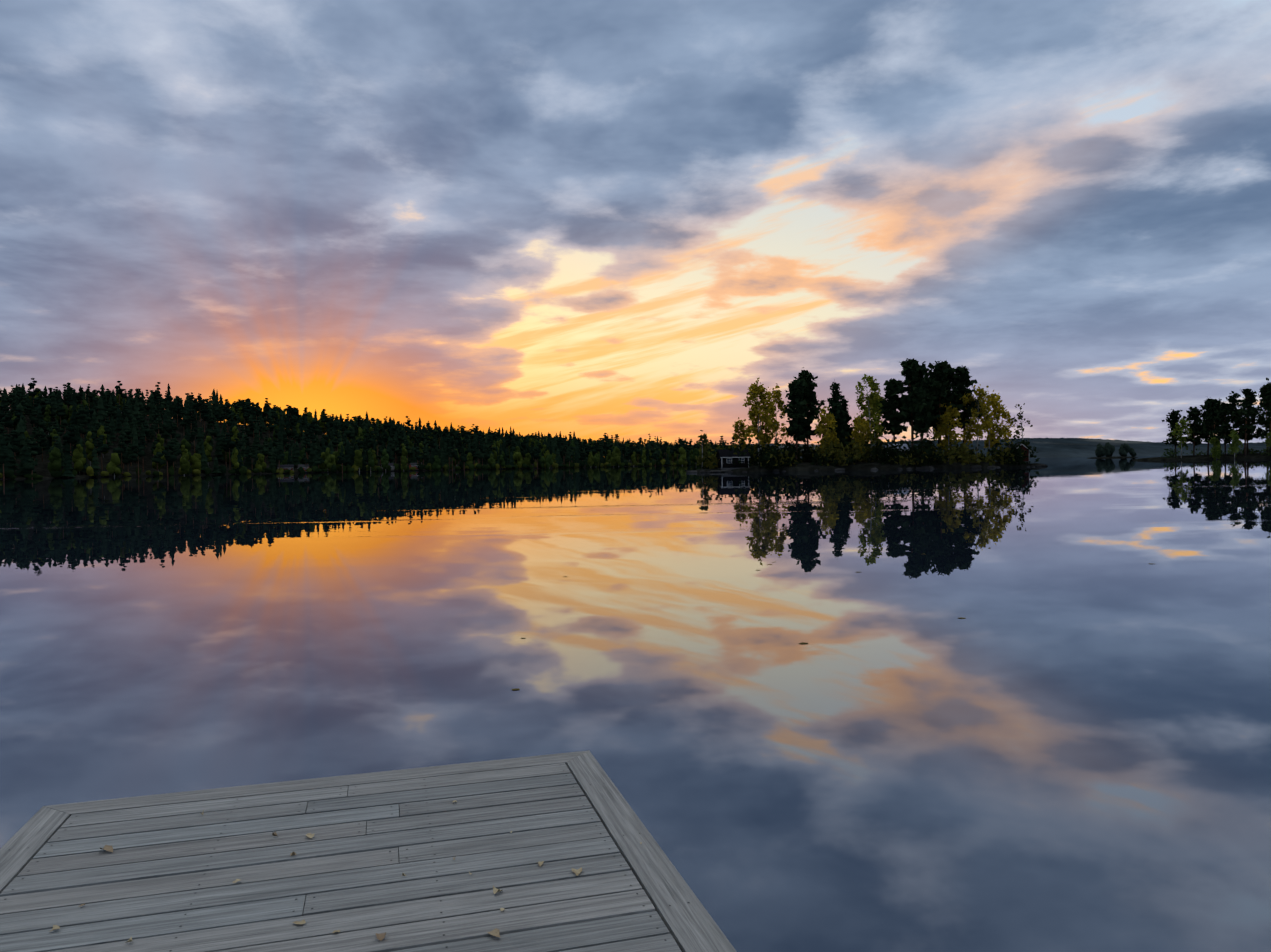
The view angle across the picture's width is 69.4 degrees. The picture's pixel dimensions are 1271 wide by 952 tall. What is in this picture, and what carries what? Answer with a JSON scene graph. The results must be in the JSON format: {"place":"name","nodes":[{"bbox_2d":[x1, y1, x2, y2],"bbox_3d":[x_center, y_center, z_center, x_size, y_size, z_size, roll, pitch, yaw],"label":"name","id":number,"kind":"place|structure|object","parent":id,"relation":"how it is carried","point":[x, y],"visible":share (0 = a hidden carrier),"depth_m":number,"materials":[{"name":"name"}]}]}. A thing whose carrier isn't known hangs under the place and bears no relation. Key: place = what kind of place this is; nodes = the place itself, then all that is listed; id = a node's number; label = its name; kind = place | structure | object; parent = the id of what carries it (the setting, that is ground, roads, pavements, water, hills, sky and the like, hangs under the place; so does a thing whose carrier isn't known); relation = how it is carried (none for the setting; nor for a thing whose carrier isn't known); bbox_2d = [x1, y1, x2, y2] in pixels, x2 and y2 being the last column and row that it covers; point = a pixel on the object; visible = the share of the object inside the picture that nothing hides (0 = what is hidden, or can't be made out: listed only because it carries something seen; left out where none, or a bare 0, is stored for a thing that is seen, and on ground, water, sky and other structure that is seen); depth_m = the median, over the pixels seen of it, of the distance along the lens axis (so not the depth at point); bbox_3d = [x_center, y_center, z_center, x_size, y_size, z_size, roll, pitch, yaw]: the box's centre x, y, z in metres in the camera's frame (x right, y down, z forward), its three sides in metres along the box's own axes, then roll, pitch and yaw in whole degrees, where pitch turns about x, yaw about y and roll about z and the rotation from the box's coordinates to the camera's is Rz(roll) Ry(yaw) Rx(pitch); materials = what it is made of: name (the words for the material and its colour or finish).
{"place":"outdoors","nodes":[
{"label":"outdoors","id":0,"kind":"place"},
{"bbox_2d":[0,413,695,478],"bbox_3d":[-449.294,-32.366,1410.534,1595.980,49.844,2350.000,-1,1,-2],"label":"mainland terrain","id":1,"kind":"structure","parent":0,"point":[41,468],"depth_m":571.57,"materials":[{"name":"green plant"}]},
{"bbox_2d":[277,464,293,470],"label":"shore cottage","id":2,"kind":"structure","parent":1,"relation":"on","point":[288,467],"depth_m":587.36,"materials":[{"name":"grey wood"}]},
{"bbox_2d":[298,464,309,471],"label":"shore cottage","id":3,"kind":"structure","parent":1,"relation":"on","point":[305,467],"depth_m":595.06,"materials":[{"name":"grey"}]},
{"bbox_2d":[0,378,773,478],"bbox_3d":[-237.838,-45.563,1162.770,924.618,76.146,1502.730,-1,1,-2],"label":"forest","id":4,"kind":"object","parent":1,"relation":"on","point":[72,408],"visible":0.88,"depth_m":639.09,"materials":[{"name":"green plant"}]},
{"bbox_2d":[380,462,393,470],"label":"shore cottage","id":5,"kind":"structure","parent":1,"relation":"on","point":[391,465],"depth_m":631.28,"materials":[{"name":"grey wood"}]},
{"bbox_2d":[409,463,418,469],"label":"shore cottage","id":6,"kind":"structure","parent":1,"relation":"on","point":[412,465],"depth_m":646.40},
{"bbox_2d":[0,455,1270,951],"bbox_3d":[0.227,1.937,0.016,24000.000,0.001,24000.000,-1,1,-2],"label":"lake water","id":7,"kind":"structure","parent":0,"point":[1056,737],"depth_m":8.86,"materials":[{"name":"blue liquid"}]},
{"bbox_2d":[0,750,736,951],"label":"jetty deck","id":8,"kind":"structure","parent":7,"relation":"in","point":[166,872],"depth_m":3.34,"materials":[{"name":"grey wood"}]},
{"bbox_2d":[49,925,59,931],"bbox_3d":[-1.857,1.444,2.932,0.036,0.013,0.022,-2,1,-35],"label":"fallen leaf","id":9,"kind":"object","parent":8,"relation":"on","point":[55,927],"visible":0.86,"depth_m":2.94,"materials":[{"name":"beige plant"}]},
{"bbox_2d":[100,845,112,851],"bbox_3d":[-2.038,1.437,3.540,0.078,0.016,0.038,-1,1,31],"label":"fallen leaf","id":10,"kind":"object","parent":8,"relation":"on","point":[108,848],"visible":0.91,"depth_m":3.55,"materials":[{"name":"beige plant"}]},
{"bbox_2d":[292,920,305,923],"bbox_3d":[-1.080,1.433,2.950,0.031,0.006,0.038,-2,1,-44],"label":"fallen leaf","id":11,"kind":"object","parent":8,"relation":"on","point":[300,922],"visible":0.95,"depth_m":2.95,"materials":[{"name":"beige plant"}]},
{"bbox_2d":[306,833,314,837],"bbox_3d":[-1.293,1.425,3.649,0.038,0.014,0.046,-1,1,1],"label":"fallen leaf","id":12,"kind":"object","parent":8,"relation":"on","point":[310,835],"visible":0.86,"depth_m":3.65,"materials":[{"name":"beige plant"}]},
{"bbox_2d":[376,932,385,940],"bbox_3d":[-0.791,1.425,2.853,0.033,0.019,0.046,-1,1,-13],"label":"fallen leaf","id":13,"kind":"object","parent":8,"relation":"on","point":[380,936],"visible":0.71,"depth_m":2.84,"materials":[{"name":"brown plant"}]},
{"bbox_2d":[487,928,499,937],"bbox_3d":[-0.437,1.420,2.853,0.058,0.012,0.029,0,1,41],"label":"fallen leaf","id":14,"kind":"object","parent":8,"relation":"on","point":[495,931],"visible":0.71,"depth_m":2.86,"materials":[{"name":"beige plant"}]},
{"bbox_2d":[493,886,502,893],"bbox_3d":[-0.468,1.413,3.136,0.034,0.025,0.030,-1,1,-18],"label":"fallen leaf","id":15,"kind":"object","parent":8,"relation":"on","point":[495,890],"visible":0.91,"depth_m":3.14,"materials":[{"name":"beige plant"}]},
{"bbox_2d":[572,867,581,875],"bbox_3d":[-0.209,1.412,3.280,0.039,0.011,0.063,-1,1,-3],"label":"fallen leaf","id":16,"kind":"object","parent":8,"relation":"on","point":[577,872],"visible":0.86,"depth_m":3.28,"materials":[{"name":"beige plant"}]},
{"bbox_2d":[512,563,1152,689],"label":"floating leaves","id":17,"kind":"object","parent":7,"relation":"on","point":[798,643],"visible":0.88,"depth_m":9.76,"materials":[{"name":"brown plant"}]},
{"bbox_2d":[0,0,1270,444],"label":"sky","id":18,"kind":"structure","parent":0,"point":[591,219],"materials":[{"name":"blue"}]},
{"bbox_2d":[695,461,1039,472],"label":"island","id":19,"kind":"structure","parent":0,"point":[807,466],"depth_m":181.11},
{"bbox_2d":[695,430,710,468],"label":"tree","id":20,"kind":"object","parent":19,"relation":"on","point":[703,449],"visible":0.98,"depth_m":189.49,"materials":[{"name":"green plant"}]},
{"bbox_2d":[715,449,749,470],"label":"cabin","id":21,"kind":"object","parent":19,"relation":"on","point":[725,458],"visible":0.83,"depth_m":183.22,"materials":[{"name":"wood"}]},
{"bbox_2d":[732,417,747,448],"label":"tree","id":22,"kind":"object","parent":19,"relation":"on","point":[738,433],"visible":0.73,"depth_m":190.39,"materials":[{"name":"green plant"}]},
{"bbox_2d":[742,378,775,463],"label":"tree","id":23,"kind":"object","parent":19,"relation":"on","point":[756,414],"visible":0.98,"depth_m":185.85,"materials":[{"name":"green plant"}]},
{"bbox_2d":[766,384,788,446],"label":"tree","id":24,"kind":"object","parent":19,"relation":"on","point":[778,400],"visible":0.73,"depth_m":190.04,"materials":[{"name":"green plant"}]},
{"bbox_2d":[779,379,812,459],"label":"pine tree","id":25,"kind":"object","parent":19,"relation":"on","point":[795,396],"visible":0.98,"depth_m":187.22,"materials":[{"name":"green plant"}]},
{"bbox_2d":[783,370,825,448],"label":"pine tree","id":26,"kind":"object","parent":19,"relation":"on","point":[811,410],"visible":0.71,"depth_m":190.22,"materials":[{"name":"green plant"}]},
{"bbox_2d":[814,406,839,453],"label":"tree","id":27,"kind":"object","parent":19,"relation":"on","point":[825,430],"visible":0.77,"depth_m":184.27,"materials":[{"name":"green plant"}]},
{"bbox_2d":[819,382,852,450],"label":"tree","id":28,"kind":"object","parent":19,"relation":"on","point":[835,401],"visible":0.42,"depth_m":187.38,"materials":[{"name":"green plant"}]},
{"bbox_2d":[841,398,853,445],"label":"tree","id":29,"kind":"object","parent":19,"relation":"on","point":[844,405],"visible":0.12,"depth_m":191.83,"materials":[{"name":"green plant"}]},
{"bbox_2d":[850,413,871,452],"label":"tree","id":30,"kind":"object","parent":19,"relation":"on","point":[862,426],"visible":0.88,"depth_m":184.36,"materials":[{"name":"green plant"}]},
{"bbox_2d":[690,428,1039,469],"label":"island shrubs","id":31,"kind":"object","parent":19,"relation":"on","point":[771,459],"visible":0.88,"depth_m":182.71,"materials":[{"name":"green plant"}]},
{"bbox_2d":[686,464,1046,472],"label":"shore rocks","id":32,"kind":"object","parent":19,"relation":"on","point":[921,467],"visible":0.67,"depth_m":180.59,"materials":[{"name":"grey stone"}]},
{"bbox_2d":[855,374,884,457],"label":"tree","id":33,"kind":"object","parent":19,"relation":"on","point":[873,386],"visible":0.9,"depth_m":187.75,"materials":[{"name":"green plant"}]},
{"bbox_2d":[865,390,884,445],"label":"tree","id":34,"kind":"object","parent":19,"relation":"on","point":[878,402],"visible":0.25,"depth_m":192.58,"materials":[{"name":"green plant"}]},
{"bbox_2d":[876,378,907,443],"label":"pine tree","id":35,"kind":"object","parent":19,"relation":"on","point":[893,427],"visible":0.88,"depth_m":189.82,"materials":[{"name":"green plant"}]},
{"bbox_2d":[883,442,907,457],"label":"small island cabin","id":36,"kind":"object","parent":19,"relation":"on","point":[905,445],"visible":0.12,"depth_m":183.88,"materials":[{"name":"grey wood"}]},
{"bbox_2d":[882,358,934,457],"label":"pine tree","id":37,"kind":"object","parent":19,"relation":"on","point":[909,368],"visible":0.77,"depth_m":187.88,"materials":[{"name":"green plant"}]},
{"bbox_2d":[903,373,939,447],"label":"pine tree","id":38,"kind":"object","parent":19,"relation":"on","point":[922,406],"visible":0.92,"depth_m":184.87,"materials":[{"name":"green plant"}]},
{"bbox_2d":[906,361,942,427],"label":"pine tree","id":39,"kind":"object","parent":19,"relation":"on","point":[923,369],"visible":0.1,"depth_m":191.13,"materials":[{"name":"green plant"}]},
{"bbox_2d":[926,360,958,441],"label":"pine tree","id":40,"kind":"object","parent":19,"relation":"on","point":[940,386],"visible":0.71,"depth_m":187.78,"materials":[{"name":"green plant"}]},
{"bbox_2d":[932,390,955,447],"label":"pine tree","id":41,"kind":"object","parent":19,"relation":"on","point":[934,426],"visible":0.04,"depth_m":194.01,"materials":[{"name":"green plant"}]},
{"bbox_2d":[931,402,963,459],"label":"tree","id":42,"kind":"object","parent":19,"relation":"on","point":[946,417],"visible":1,"depth_m":185.41,"materials":[{"name":"green plant"}]},
{"bbox_2d":[934,366,961,437],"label":"pine tree","id":43,"kind":"object","parent":19,"relation":"on","point":[950,374],"visible":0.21,"depth_m":191.84,"materials":[{"name":"green plant"}]},
{"bbox_2d":[943,366,982,452],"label":"pine tree","id":44,"kind":"object","parent":19,"relation":"on","point":[962,381],"visible":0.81,"depth_m":188.61,"materials":[{"name":"green plant"}]},
{"bbox_2d":[960,385,1003,455],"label":"tree","id":45,"kind":"object","parent":19,"relation":"on","point":[982,395],"visible":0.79,"depth_m":186.04,"materials":[{"name":"green plant"}]},
{"bbox_2d":[976,391,1006,448],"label":"tree","id":46,"kind":"object","parent":19,"relation":"on","point":[998,430],"visible":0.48,"depth_m":189.18,"materials":[{"name":"green plant"}]},
{"bbox_2d":[984,404,1014,449],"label":"tree","id":47,"kind":"object","parent":19,"relation":"on","point":[998,413],"visible":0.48,"depth_m":191.04,"materials":[{"name":"green plant"}]},
{"bbox_2d":[995,443,1030,462],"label":"cabin","id":48,"kind":"object","parent":19,"relation":"on","point":[1025,448],"visible":0.21,"depth_m":186.32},
{"bbox_2d":[1010,403,1032,445],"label":"tree","id":49,"kind":"object","parent":19,"relation":"on","point":[1019,417],"visible":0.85,"depth_m":191.51,"materials":[{"name":"green plant"}]},
{"bbox_2d":[692,438,1269,458],"bbox_3d":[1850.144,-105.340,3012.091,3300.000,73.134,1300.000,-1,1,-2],"label":"distant ridge terrain","id":50,"kind":"structure","parent":0,"point":[1062,447],"depth_m":2586.89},
{"bbox_2d":[1090,456,1128,457],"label":"islet ground","id":51,"kind":"structure","parent":0,"point":[1111,457],"depth_m":906.65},
{"bbox_2d":[1095,442,1136,456],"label":"trees","id":52,"kind":"object","parent":51,"relation":"on","point":[1107,449],"visible":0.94,"depth_m":913.45,"materials":[{"name":"green plant"}]},
{"bbox_2d":[1134,453,1270,459],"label":"headland","id":53,"kind":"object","parent":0,"point":[1231,456],"depth_m":338.85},
{"bbox_2d":[1162,409,1186,456],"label":"tree","id":54,"kind":"object","parent":53,"relation":"on","point":[1174,417],"visible":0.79,"depth_m":350.55,"materials":[{"name":"green plant"}]},
{"bbox_2d":[1170,418,1193,457],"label":"tree","id":55,"kind":"object","parent":53,"relation":"on","point":[1182,426],"visible":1,"depth_m":341.89,"materials":[{"name":"green plant"}]},
{"bbox_2d":[1176,407,1206,455],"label":"tree","id":56,"kind":"object","parent":53,"relation":"on","point":[1193,414],"visible":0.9,"depth_m":344.19,"materials":[{"name":"green plant"}]},
{"bbox_2d":[1197,398,1221,454],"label":"tree","id":57,"kind":"object","parent":53,"relation":"on","point":[1204,408],"visible":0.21,"depth_m":346.99,"materials":[{"name":"green plant"}]},
{"bbox_2d":[1196,398,1231,442],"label":"tree","id":58,"kind":"object","parent":53,"relation":"on","point":[1212,412],"visible":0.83,"depth_m":336.73,"materials":[{"name":"green plant"}]},
{"bbox_2d":[1208,435,1220,458],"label":"tree","id":59,"kind":"object","parent":53,"relation":"on","point":[1216,451],"visible":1,"depth_m":331.95,"materials":[{"name":"green plant"}]},
{"bbox_2d":[1162,446,1270,457],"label":"headland shrubs","id":60,"kind":"object","parent":53,"relation":"on","point":[1241,451],"visible":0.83,"depth_m":347.94,"materials":[{"name":"green plant"}]},
{"bbox_2d":[1209,399,1235,446],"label":"tree","id":61,"kind":"object","parent":53,"relation":"on","point":[1221,403],"visible":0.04,"depth_m":348.69,"materials":[{"name":"green plant"}]},
{"bbox_2d":[1215,402,1236,455],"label":"tree","id":62,"kind":"object","parent":53,"relation":"on","point":[1225,407],"visible":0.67,"depth_m":339.81,"materials":[{"name":"green plant"}]},
{"bbox_2d":[1228,430,1242,458],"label":"tree","id":63,"kind":"object","parent":53,"relation":"on","point":[1235,440],"visible":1,"depth_m":328.11,"materials":[{"name":"green plant"}]},
{"bbox_2d":[1225,391,1250,453],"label":"tree","id":64,"kind":"object","parent":53,"relation":"on","point":[1233,399],"visible":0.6,"depth_m":343.40,"materials":[{"name":"green plant"}]},
{"bbox_2d":[1227,388,1258,455],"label":"tree","id":65,"kind":"object","parent":53,"relation":"on","point":[1248,394],"visible":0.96,"depth_m":332.50,"materials":[{"name":"green plant"}]},
{"bbox_2d":[1236,399,1265,453],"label":"tree","id":66,"kind":"object","parent":53,"relation":"on","point":[1251,437],"visible":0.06,"depth_m":345.47,"materials":[{"name":"green plant"}]},
{"bbox_2d":[1251,382,1270,453],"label":"tree","id":67,"kind":"object","parent":53,"relation":"on","point":[1266,388],"visible":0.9,"depth_m":331.30,"materials":[{"name":"green plant"}]},
{"bbox_2d":[1252,378,1269,453],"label":"tree","id":68,"kind":"object","parent":53,"relation":"on","point":[1260,431],"visible":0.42,"depth_m":339.70,"materials":[{"name":"green plant"}]},
{"bbox_2d":[1262,429,1270,448],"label":"tree","id":69,"kind":"object","parent":53,"relation":"on","point":[1268,441],"visible":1,"depth_m":327.88,"materials":[{"name":"green plant"}]}
]}

